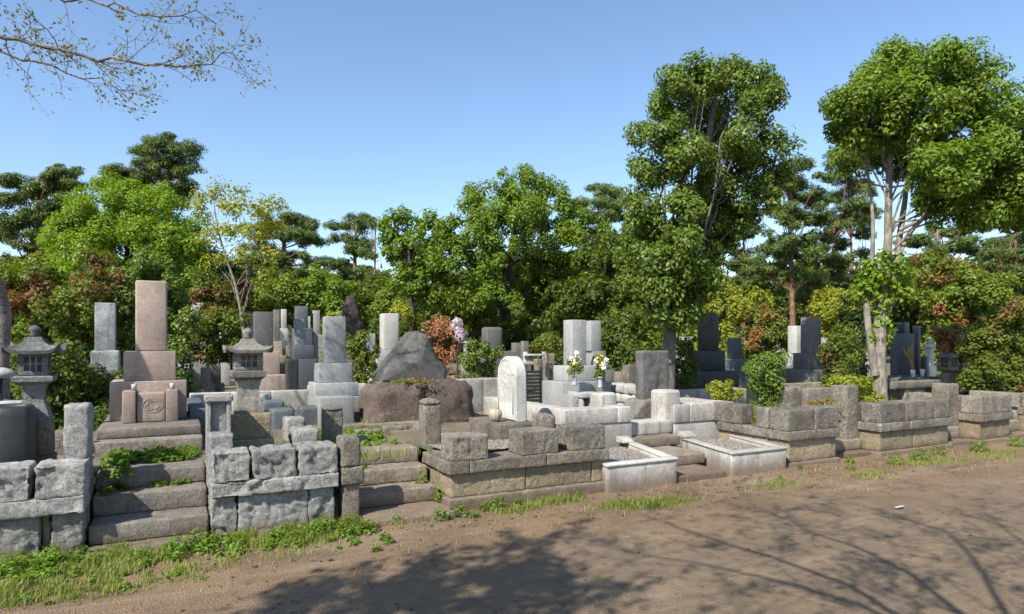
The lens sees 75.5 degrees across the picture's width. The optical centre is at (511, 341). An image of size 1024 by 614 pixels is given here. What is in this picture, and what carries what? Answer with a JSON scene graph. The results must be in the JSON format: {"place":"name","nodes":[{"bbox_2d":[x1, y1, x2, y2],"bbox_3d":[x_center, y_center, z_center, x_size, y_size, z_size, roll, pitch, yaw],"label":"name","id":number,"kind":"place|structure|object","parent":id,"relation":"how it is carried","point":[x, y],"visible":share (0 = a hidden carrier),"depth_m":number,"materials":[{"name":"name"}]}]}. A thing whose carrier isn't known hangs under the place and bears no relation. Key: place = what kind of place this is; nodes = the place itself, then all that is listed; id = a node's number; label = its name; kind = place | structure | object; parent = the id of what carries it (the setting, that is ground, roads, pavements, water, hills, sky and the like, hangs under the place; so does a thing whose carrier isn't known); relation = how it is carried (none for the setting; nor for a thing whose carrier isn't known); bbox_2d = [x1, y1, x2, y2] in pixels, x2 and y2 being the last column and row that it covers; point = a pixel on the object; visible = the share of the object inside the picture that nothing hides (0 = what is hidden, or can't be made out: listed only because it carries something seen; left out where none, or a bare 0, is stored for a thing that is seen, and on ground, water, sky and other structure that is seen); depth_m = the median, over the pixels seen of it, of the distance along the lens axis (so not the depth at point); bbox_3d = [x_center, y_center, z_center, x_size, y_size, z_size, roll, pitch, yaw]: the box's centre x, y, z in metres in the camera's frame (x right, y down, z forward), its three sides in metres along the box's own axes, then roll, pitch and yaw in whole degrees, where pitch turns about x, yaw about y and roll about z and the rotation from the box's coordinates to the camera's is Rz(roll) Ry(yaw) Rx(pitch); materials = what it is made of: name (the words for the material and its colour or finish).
{"place":"outdoors","nodes":[
{"label":"outdoors","id":0,"kind":"place"},
{"bbox_2d":[0,437,1023,613],"bbox_3d":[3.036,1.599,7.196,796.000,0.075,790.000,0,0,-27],"label":"ground","id":1,"kind":"structure","parent":0,"point":[959,572],"depth_m":4.82,"materials":[{"name":"soil"}]},
{"bbox_2d":[0,402,95,563],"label":"retaining wall","id":2,"kind":"structure","parent":1,"relation":"on","point":[45,503],"depth_m":4.81,"materials":[{"name":"stone"}]},
{"bbox_2d":[84,460,209,558],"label":"stone steps","id":3,"kind":"structure","parent":1,"relation":"on","point":[141,510],"depth_m":5.34,"materials":[{"name":"stone"}]},
{"bbox_2d":[204,393,338,537],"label":"retaining wall","id":4,"kind":"structure","parent":1,"relation":"on","point":[279,485],"depth_m":5.52,"materials":[{"name":"stone"}]},
{"bbox_2d":[336,434,363,522],"bbox_3d":[-1.441,1.243,5.869,0.208,0.826,0.260,0,0,-27],"label":"gate post","id":5,"kind":"object","parent":1,"relation":"on","point":[351,473],"visible":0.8,"depth_m":5.77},
{"bbox_2d":[336,443,456,526],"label":"stone steps","id":6,"kind":"structure","parent":1,"relation":"on","point":[387,485],"depth_m":6.33,"materials":[{"name":"stone"}]},
{"bbox_2d":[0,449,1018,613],"bbox_3d":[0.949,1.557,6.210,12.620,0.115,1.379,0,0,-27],"label":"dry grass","id":7,"kind":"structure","parent":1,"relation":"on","point":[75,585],"depth_m":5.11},
{"bbox_2d":[0,445,1023,610],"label":"grass","id":8,"kind":"structure","parent":1,"relation":"on","point":[304,536],"depth_m":4.80,"materials":[{"name":"plant"}]},
{"bbox_2d":[0,434,1023,605],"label":"weeds","id":9,"kind":"object","parent":1,"relation":"on","point":[37,568],"visible":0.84,"depth_m":5.04,"materials":[{"name":"green plant"}]},
{"bbox_2d":[5,452,1023,612],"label":"road pebbles","id":10,"kind":"object","parent":1,"relation":"on","point":[330,559],"visible":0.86,"depth_m":5.84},
{"bbox_2d":[422,412,608,511],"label":"retaining wall","id":11,"kind":"structure","parent":1,"relation":"on","point":[543,456],"depth_m":6.60,"materials":[{"name":"stone"}]},
{"bbox_2d":[76,244,991,355],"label":"distant wood","id":12,"kind":"object","parent":1,"relation":"on","point":[812,267],"visible":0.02,"depth_m":53.96,"materials":[{"name":"green plant"}]},
{"bbox_2d":[484,396,631,447],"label":"plot wall","id":13,"kind":"structure","parent":1,"relation":"on","point":[615,420],"depth_m":8.51,"materials":[{"name":"stone"}]},
{"bbox_2d":[601,442,677,493],"bbox_3d":[1.273,1.471,7.718,0.947,0.362,1.492,0,0,-13],"label":"stone ledge","id":14,"kind":"object","parent":1,"relation":"on","point":[634,466],"visible":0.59,"depth_m":7.18,"materials":[{"name":"stone"}]},
{"bbox_2d":[631,418,725,482],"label":"stone steps","id":15,"kind":"structure","parent":1,"relation":"on","point":[653,433],"depth_m":8.51,"materials":[{"name":"stone"}]},
{"bbox_2d":[670,396,730,447],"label":"plot wall","id":16,"kind":"structure","parent":1,"relation":"on","point":[695,416],"depth_m":9.31,"materials":[{"name":"stone"}]},
{"bbox_2d":[681,435,787,476],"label":"grave curb","id":17,"kind":"structure","parent":1,"relation":"on","point":[733,455],"depth_m":8.05,"materials":[{"name":"stone"}]},
{"bbox_2d":[712,401,840,466],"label":"retaining wall","id":18,"kind":"structure","parent":1,"relation":"on","point":[807,434],"depth_m":8.58,"materials":[{"name":"stone"}]},
{"bbox_2d":[835,438,870,458],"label":"stone steps","id":19,"kind":"structure","parent":1,"relation":"on","point":[845,448],"depth_m":9.19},
{"bbox_2d":[830,384,857,438],"bbox_3d":[4.756,1.014,9.469,0.272,0.783,0.273,0,0,-27],"label":"gate post","id":20,"kind":"object","parent":19,"relation":"on","point":[847,396],"visible":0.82,"depth_m":9.36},
{"bbox_2d":[824,397,952,456],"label":"retaining wall","id":21,"kind":"structure","parent":1,"relation":"on","point":[893,427],"depth_m":9.40,"materials":[{"name":"stone"}]},
{"bbox_2d":[909,392,1013,443],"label":"retaining wall","id":22,"kind":"structure","parent":1,"relation":"on","point":[987,417],"depth_m":10.44,"materials":[{"name":"stone"}]},
{"bbox_2d":[0,0,1023,287],"label":"sky","id":23,"kind":"structure","parent":0,"point":[376,106],"materials":[{"name":"blue"}]},
{"bbox_2d":[53,355,1018,495],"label":"cemetery soil","id":24,"kind":"structure","parent":0,"point":[412,434],"depth_m":8.14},
{"bbox_2d":[0,403,37,464],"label":"stone basin","id":25,"kind":"object","parent":24,"relation":"on","point":[19,432],"visible":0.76,"depth_m":5.19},
{"bbox_2d":[0,325,66,463],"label":"stone lantern","id":26,"kind":"object","parent":24,"relation":"on","point":[35,377],"visible":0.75,"depth_m":5.47,"materials":[{"name":"grey stone"}]},
{"bbox_2d":[0,249,79,352],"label":"shrub","id":27,"kind":"object","parent":24,"relation":"on","point":[41,258],"visible":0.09,"depth_m":21.48,"materials":[{"name":"green plant"}]},
{"bbox_2d":[0,162,90,263],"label":"pine tree","id":28,"kind":"object","parent":24,"relation":"on","point":[57,180],"visible":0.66,"depth_m":25.44,"materials":[{"name":"green plant"}]},
{"bbox_2d":[0,247,132,406],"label":"shrub","id":29,"kind":"object","parent":24,"relation":"on","point":[52,319],"visible":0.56,"depth_m":10.80,"materials":[{"name":"green plant"}]},
{"bbox_2d":[10,335,123,431],"bbox_3d":[-5.941,0.657,8.528,1.968,1.466,1.108,0,0,7],"label":"shrub","id":30,"kind":"object","parent":24,"relation":"on","point":[77,384],"visible":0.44,"depth_m":8.39,"materials":[{"name":"green plant"}]},
{"bbox_2d":[90,303,123,422],"bbox_3d":[-5.559,0.346,9.061,0.442,1.734,0.321,0,0,-27],"label":"gravestone","id":31,"kind":"object","parent":24,"relation":"on","point":[106,353],"visible":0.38,"depth_m":8.97,"materials":[{"name":"stone"}]},
{"bbox_2d":[34,169,214,350],"bbox_3d":[-11.020,-1.984,18.791,4.622,6.409,5.393,0,0,-27],"label":"round tree","id":32,"kind":"object","parent":24,"relation":"on","point":[131,218],"visible":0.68,"depth_m":17.95,"materials":[{"name":"green plant"}]},
{"bbox_2d":[0,0,276,399],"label":"cherry tree","id":33,"kind":"object","parent":24,"relation":"on","point":[5,322],"visible":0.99,"depth_m":7.18,"materials":[{"name":"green plant"}]},
{"bbox_2d":[87,243,206,395],"bbox_3d":[-6.388,-0.172,11.644,1.808,3.076,1.764,0,0,-27],"label":"shrub","id":34,"kind":"object","parent":24,"relation":"on","point":[179,331],"visible":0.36,"depth_m":11.37,"materials":[{"name":"green plant"}]},
{"bbox_2d":[92,410,202,457],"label":"stone platform","id":35,"kind":"structure","parent":24,"relation":"on","point":[137,436],"depth_m":6.85,"materials":[{"name":"stone"}]},
{"bbox_2d":[110,280,186,423],"bbox_3d":[-4.230,0.095,7.714,0.776,1.608,0.931,0,0,-27],"label":"gravestone","id":36,"kind":"object","parent":35,"relation":"on","point":[150,387],"visible":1,"depth_m":7.66,"materials":[{"name":"stone"}]},
{"bbox_2d":[96,131,208,363],"bbox_3d":[-17.402,-4.593,31.801,4.976,11.679,4.860,0,0,-27],"label":"pine tree","id":37,"kind":"object","parent":24,"relation":"on","point":[179,169],"visible":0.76,"depth_m":31.07,"materials":[{"name":"green plant"}]},
{"bbox_2d":[180,265,253,365],"bbox_3d":[-6.181,-0.210,14.036,1.648,2.861,1.339,0,0,-3],"label":"shrub","id":38,"kind":"object","parent":24,"relation":"on","point":[216,302],"visible":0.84,"depth_m":13.84,"materials":[{"name":"green plant"}]},
{"bbox_2d":[195,252,256,369],"bbox_3d":[-9.592,-0.786,22.086,2.585,4.306,1.606,0,0,12],"label":"shrub","id":39,"kind":"object","parent":24,"relation":"on","point":[236,270],"visible":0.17,"depth_m":21.83,"materials":[{"name":"green plant"}]},
{"bbox_2d":[186,174,291,338],"bbox_3d":[-5.741,-1.159,13.578,2.415,4.658,1.485,0,0,10],"label":"young tree","id":40,"kind":"object","parent":24,"relation":"on","point":[255,235],"visible":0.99,"depth_m":13.50,"materials":[{"name":"green plant"}]},
{"bbox_2d":[222,327,273,450],"bbox_3d":[-2.590,0.555,6.485,0.441,1.378,0.441,0,0,-27],"label":"stone lantern","id":41,"kind":"object","parent":24,"relation":"on","point":[250,420],"visible":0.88,"depth_m":6.36,"materials":[{"name":"grey stone"}]},
{"bbox_2d":[189,389,307,410],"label":"plot kerb","id":42,"kind":"structure","parent":24,"relation":"on","point":[293,399],"depth_m":10.82,"materials":[{"name":"stone"}]},
{"bbox_2d":[253,312,285,390],"bbox_3d":[-4.564,0.325,12.302,0.651,1.750,0.640,0,0,-27],"label":"gravestone","id":43,"kind":"object","parent":24,"relation":"on","point":[274,379],"visible":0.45,"depth_m":12.35,"materials":[{"name":"stone"}]},
{"bbox_2d":[239,264,317,327],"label":"shrub","id":44,"kind":"object","parent":24,"relation":"on","point":[279,295],"visible":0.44,"depth_m":23.45,"materials":[{"name":"green plant"}]},
{"bbox_2d":[235,210,339,282],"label":"pine tree","id":45,"kind":"object","parent":24,"relation":"on","point":[302,232],"visible":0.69,"depth_m":29.48,"materials":[{"name":"green plant"}]},
{"bbox_2d":[290,319,316,389],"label":"gravestone","id":46,"kind":"object","parent":24,"relation":"on","point":[301,351],"visible":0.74,"depth_m":14.33,"materials":[{"name":"stone"}]},
{"bbox_2d":[291,263,362,333],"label":"shrub","id":47,"kind":"object","parent":24,"relation":"on","point":[327,300],"visible":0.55,"depth_m":23.70,"materials":[{"name":"green plant"}]},
{"bbox_2d":[321,404,342,442],"bbox_3d":[-1.959,0.947,7.200,0.206,0.516,0.205,0,0,-27],"label":"gate post","id":48,"kind":"object","parent":24,"relation":"on","point":[331,422],"visible":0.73,"depth_m":7.12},
{"bbox_2d":[308,316,359,425],"bbox_3d":[-2.498,0.419,9.515,0.743,1.562,1.101,0,0,-27],"label":"gravestone","id":49,"kind":"object","parent":24,"relation":"on","point":[333,383],"visible":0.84,"depth_m":9.62,"materials":[{"name":"grey stone"}]},
{"bbox_2d":[342,295,362,377],"bbox_3d":[-3.697,0.114,15.279,0.618,2.377,0.585,0,0,-27],"label":"standing rock","id":50,"kind":"object","parent":24,"relation":"on","point":[351,314],"visible":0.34,"depth_m":15.09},
{"bbox_2d":[321,211,390,287],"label":"pine tree","id":51,"kind":"object","parent":24,"relation":"on","point":[352,245],"visible":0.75,"depth_m":32.67,"materials":[{"name":"green plant"}]},
{"bbox_2d":[346,329,382,383],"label":"shrub","id":52,"kind":"object","parent":24,"relation":"on","point":[356,346],"visible":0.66,"depth_m":12.40,"materials":[{"name":"green plant"}]},
{"bbox_2d":[338,275,408,348],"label":"shrub","id":53,"kind":"object","parent":24,"relation":"on","point":[380,301],"visible":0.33,"depth_m":24.68,"materials":[{"name":"green plant"}]},
{"bbox_2d":[366,313,398,382],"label":"gravestone","id":54,"kind":"object","parent":24,"relation":"on","point":[389,331],"visible":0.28,"depth_m":13.41,"materials":[{"name":"stone"}]},
{"bbox_2d":[359,383,423,422],"bbox_3d":[-1.699,0.920,9.317,0.800,0.698,0.935,0,0,-27],"label":"boulder","id":55,"kind":"object","parent":24,"relation":"on","point":[393,402],"visible":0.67,"depth_m":8.95,"materials":[{"name":"stone"}]},
{"bbox_2d":[374,202,448,330],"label":"broadleaf tree","id":56,"kind":"object","parent":24,"relation":"on","point":[416,275],"visible":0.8,"depth_m":19.96,"materials":[{"name":"green plant"}]},
{"bbox_2d":[419,398,440,450],"bbox_3d":[-0.914,0.917,7.347,0.208,0.579,0.209,0,0,-27],"label":"gate post","id":57,"kind":"object","parent":24,"relation":"on","point":[429,420],"visible":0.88,"depth_m":7.27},
{"bbox_2d":[413,378,473,422],"bbox_3d":[-1.049,0.908,9.764,0.860,0.708,0.912,0,0,-27],"label":"boulder","id":58,"kind":"object","parent":24,"relation":"on","point":[453,397],"visible":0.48,"depth_m":9.41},
{"bbox_2d":[373,331,446,382],"bbox_3d":[-1.575,0.245,10.130,1.000,0.803,0.748,0,0,-27],"label":"memorial stone","id":59,"kind":"object","parent":58,"relation":"on","point":[411,354],"visible":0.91,"depth_m":9.92,"materials":[{"name":"stone"}]},
{"bbox_2d":[421,314,465,379],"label":"shrub","id":60,"kind":"object","parent":24,"relation":"on","point":[440,333],"visible":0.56,"depth_m":14.35,"materials":[{"name":"orange plant"}]},
{"bbox_2d":[455,377,497,410],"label":"plot kerb","id":61,"kind":"structure","parent":24,"relation":"on","point":[482,388],"depth_m":10.89,"materials":[{"name":"stone"}]},
{"bbox_2d":[457,338,505,377],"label":"shrub","id":62,"kind":"object","parent":24,"relation":"on","point":[487,368],"visible":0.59,"depth_m":12.16,"materials":[{"name":"green plant"}]},
{"bbox_2d":[469,356,531,439],"bbox_3d":[-0.116,0.672,7.948,0.515,0.984,0.874,0,0,-27],"label":"arched gravestone","id":63,"kind":"object","parent":24,"relation":"on","point":[512,397],"visible":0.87,"depth_m":7.79,"materials":[{"name":"white stone"}]},
{"bbox_2d":[463,288,537,353],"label":"background tree","id":64,"kind":"object","parent":24,"relation":"on","point":[518,314],"visible":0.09,"depth_m":36.85,"materials":[{"name":"green plant"}]},
{"bbox_2d":[98,398,908,502],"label":"plot weeds","id":65,"kind":"object","parent":24,"relation":"on","point":[123,459],"visible":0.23,"depth_m":6.25,"materials":[{"name":"green plant"}]},
{"bbox_2d":[422,163,614,350],"bbox_3d":[0.076,-2.377,21.381,7.093,7.094,4.714,0,0,-27],"label":"broadleaf tree","id":66,"kind":"object","parent":24,"relation":"on","point":[516,212],"visible":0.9,"depth_m":20.44,"materials":[{"name":"green plant"}]},
{"bbox_2d":[477,302,576,370],"bbox_3d":[0.325,0.081,20.216,3.325,2.596,2.049,0,0,5],"label":"shrub","id":67,"kind":"object","parent":24,"relation":"on","point":[529,335],"visible":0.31,"depth_m":19.96,"materials":[{"name":"green plant"}]},
{"bbox_2d":[529,331,563,379],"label":"shrub","id":68,"kind":"object","parent":24,"relation":"on","point":[548,342],"visible":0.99,"depth_m":13.39,"materials":[{"name":"green plant"}]},
{"bbox_2d":[523,268,578,352],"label":"young tree","id":69,"kind":"object","parent":24,"relation":"on","point":[540,303],"visible":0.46,"depth_m":21.57,"materials":[{"name":"green plant"}]},
{"bbox_2d":[542,320,607,406],"bbox_3d":[1.063,0.424,9.961,0.827,1.512,1.137,0,0,-27],"label":"gravestone","id":70,"kind":"object","parent":24,"relation":"on","point":[559,389],"visible":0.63,"depth_m":10.09,"materials":[{"name":"grey stone"}]},
{"bbox_2d":[553,181,631,266],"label":"pine tree","id":71,"kind":"object","parent":24,"relation":"on","point":[608,204],"visible":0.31,"depth_m":35.23,"materials":[{"name":"green plant"}]},
{"bbox_2d":[586,321,610,391],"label":"gravestone","id":72,"kind":"object","parent":24,"relation":"on","point":[593,337],"visible":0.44,"depth_m":11.10,"materials":[{"name":"grey stone"}]},
{"bbox_2d":[549,222,663,332],"bbox_3d":[2.974,-1.102,18.785,3.348,4.645,2.979,0,0,-27],"label":"broadleaf tree","id":73,"kind":"object","parent":24,"relation":"on","point":[587,302],"visible":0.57,"depth_m":18.77,"materials":[{"name":"green plant"}]},
{"bbox_2d":[595,303,649,370],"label":"shrub","id":74,"kind":"object","parent":24,"relation":"on","point":[619,332],"visible":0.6,"depth_m":14.95,"materials":[{"name":"green plant"}]},
{"bbox_2d":[610,303,662,364],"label":"shrub","id":75,"kind":"object","parent":24,"relation":"on","point":[648,338],"visible":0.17,"depth_m":16.80,"materials":[{"name":"green plant"}]},
{"bbox_2d":[623,350,668,419],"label":"memorial slab","id":76,"kind":"structure","parent":24,"relation":"on","point":[652,370],"depth_m":9.78,"materials":[{"name":"stone"}]},
{"bbox_2d":[651,389,679,433],"bbox_3d":[2.152,0.989,9.277,0.349,0.621,0.349,0,0,-27],"label":"rounded post","id":77,"kind":"object","parent":24,"relation":"on","point":[663,401],"visible":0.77,"depth_m":9.12,"materials":[{"name":"stone"}]},
{"bbox_2d":[675,337,701,389],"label":"shrub","id":78,"kind":"object","parent":24,"relation":"on","point":[688,364],"visible":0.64,"depth_m":12.43,"materials":[{"name":"green plant"}]},
{"bbox_2d":[680,313,738,388],"bbox_3d":[4.055,0.314,13.575,0.960,1.772,0.672,0,0,-27],"label":"gravestone","id":79,"kind":"object","parent":24,"relation":"on","point":[709,353],"visible":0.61,"depth_m":13.40,"materials":[{"name":"stone"}]},
{"bbox_2d":[612,47,806,389],"bbox_3d":[3.359,-1.906,11.495,3.298,6.152,2.375,0,0,-5],"label":"broadleaf tree","id":80,"kind":"object","parent":24,"relation":"on","point":[679,258],"visible":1,"depth_m":11.04,"materials":[{"name":"green plant"}]},
{"bbox_2d":[705,379,746,401],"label":"shrub","id":81,"kind":"object","parent":24,"relation":"on","point":[718,391],"visible":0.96,"depth_m":11.20,"materials":[{"name":"green plant"}]},
{"bbox_2d":[693,264,775,358],"bbox_3d":[6.915,-0.805,21.122,2.665,4.411,1.976,0,0,-27],"label":"shrub","id":82,"kind":"object","parent":24,"relation":"on","point":[735,303],"visible":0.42,"depth_m":20.75,"materials":[{"name":"green plant"}]},
{"bbox_2d":[725,338,746,386],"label":"gravestone","id":83,"kind":"object","parent":24,"relation":"on","point":[734,361],"visible":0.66,"depth_m":15.15,"materials":[{"name":"stone"}]},
{"bbox_2d":[713,223,789,340],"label":"pine tree","id":84,"kind":"object","parent":24,"relation":"on","point":[736,262],"visible":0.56,"depth_m":30.48,"materials":[{"name":"green plant"}]},
{"bbox_2d":[731,302,790,375],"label":"shrub","id":85,"kind":"object","parent":24,"relation":"on","point":[776,335],"visible":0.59,"depth_m":17.24,"materials":[{"name":"green plant"}]},
{"bbox_2d":[741,347,792,406],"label":"shrub","id":86,"kind":"object","parent":24,"relation":"on","point":[764,381],"visible":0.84,"depth_m":9.88,"materials":[{"name":"green plant"}]},
{"bbox_2d":[725,282,827,351],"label":"background tree","id":87,"kind":"object","parent":24,"relation":"on","point":[781,301],"visible":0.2,"depth_m":34.54,"materials":[{"name":"green plant"}]},
{"bbox_2d":[737,152,841,325],"bbox_3d":[11.949,-3.070,27.271,4.472,8.933,3.593,0,0,-27],"label":"pine tree","id":88,"kind":"object","parent":24,"relation":"on","point":[791,216],"visible":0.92,"depth_m":26.86,"materials":[{"name":"green plant"}]},
{"bbox_2d":[783,317,831,382],"bbox_3d":[6.395,0.348,14.093,0.964,1.705,0.702,0,0,-27],"label":"gravestone","id":89,"kind":"object","parent":24,"relation":"on","point":[808,366],"visible":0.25,"depth_m":13.94,"materials":[{"name":"stone"}]},
{"bbox_2d":[789,195,881,316],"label":"pine tree","id":90,"kind":"object","parent":24,"relation":"on","point":[848,216],"visible":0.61,"depth_m":29.70,"materials":[{"name":"green plant"}]},
{"bbox_2d":[805,283,876,361],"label":"shrub","id":91,"kind":"object","parent":24,"relation":"on","point":[823,310],"visible":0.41,"depth_m":21.64,"materials":[{"name":"green plant"}]},
{"bbox_2d":[816,321,866,393],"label":"shrub","id":92,"kind":"object","parent":24,"relation":"on","point":[838,345],"visible":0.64,"depth_m":11.05,"materials":[{"name":"green plant"}]},
{"bbox_2d":[820,148,883,283],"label":"pine tree","id":93,"kind":"object","parent":24,"relation":"on","point":[854,188],"visible":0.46,"depth_m":39.76,"materials":[{"name":"green plant"}]},
{"bbox_2d":[835,291,873,378],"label":"shrub","id":94,"kind":"object","parent":24,"relation":"on","point":[849,317],"visible":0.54,"depth_m":16.93,"materials":[{"name":"green plant"}]},
{"bbox_2d":[888,333,917,377],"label":"gravestone","id":95,"kind":"object","parent":24,"relation":"on","point":[900,364],"visible":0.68,"depth_m":15.09,"materials":[{"name":"stone"}]},
{"bbox_2d":[817,33,1023,400],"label":"broadleaf tree","id":96,"kind":"object","parent":24,"relation":"on","point":[979,186],"visible":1,"depth_m":11.17,"materials":[{"name":"green plant"}]},
{"bbox_2d":[847,248,919,351],"bbox_3d":[6.688,-0.746,11.996,1.147,1.899,0.963,0,0,17],"label":"ivy","id":97,"kind":"object","parent":96,"relation":"attached to","point":[871,278],"visible":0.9,"depth_m":11.83,"materials":[{"name":"green plant"}]},
{"bbox_2d":[891,254,982,333],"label":"background tree","id":98,"kind":"object","parent":24,"relation":"on","point":[903,313],"visible":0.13,"depth_m":34.70,"materials":[{"name":"green plant"}]},
{"bbox_2d":[932,383,958,426],"bbox_3d":[6.949,1.038,10.611,0.288,0.736,0.287,0,0,-27],"label":"gate post","id":99,"kind":"object","parent":24,"relation":"on","point":[950,391],"visible":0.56,"depth_m":10.51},
{"bbox_2d":[905,248,988,371],"bbox_3d":[13.764,-0.796,20.931,2.953,4.410,2.320,0,0,-27],"label":"shrub","id":100,"kind":"object","parent":24,"relation":"on","point":[931,267],"visible":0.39,"depth_m":20.63,"materials":[{"name":"green plant"}]},
{"bbox_2d":[929,322,976,393],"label":"shrub","id":101,"kind":"object","parent":24,"relation":"on","point":[946,338],"visible":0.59,"depth_m":14.35,"materials":[{"name":"brown plant"}]},
{"bbox_2d":[887,379,1023,399],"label":"stone railing","id":102,"kind":"object","parent":24,"relation":"on","point":[902,388],"visible":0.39,"depth_m":12.67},
{"bbox_2d":[892,220,1021,314],"bbox_3d":[20.482,-2.168,29.865,6.988,7.440,4.686,0,0,4],"label":"pine tree","id":103,"kind":"object","parent":24,"relation":"on","point":[962,241],"visible":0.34,"depth_m":28.94,"materials":[{"name":"green plant"}]},
{"bbox_2d":[908,260,1023,375],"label":"shrub","id":104,"kind":"object","parent":24,"relation":"on","point":[983,293],"visible":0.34,"depth_m":19.76,"materials":[{"name":"green plant"}]},
{"bbox_2d":[954,295,1023,393],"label":"shrub","id":105,"kind":"object","parent":24,"relation":"on","point":[994,332],"visible":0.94,"depth_m":12.11,"materials":[{"name":"green plant"}]},
{"bbox_2d":[972,228,1023,296],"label":"pine tree","id":106,"kind":"object","parent":24,"relation":"on","point":[1013,258],"visible":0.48,"depth_m":26.55,"materials":[{"name":"green plant"}]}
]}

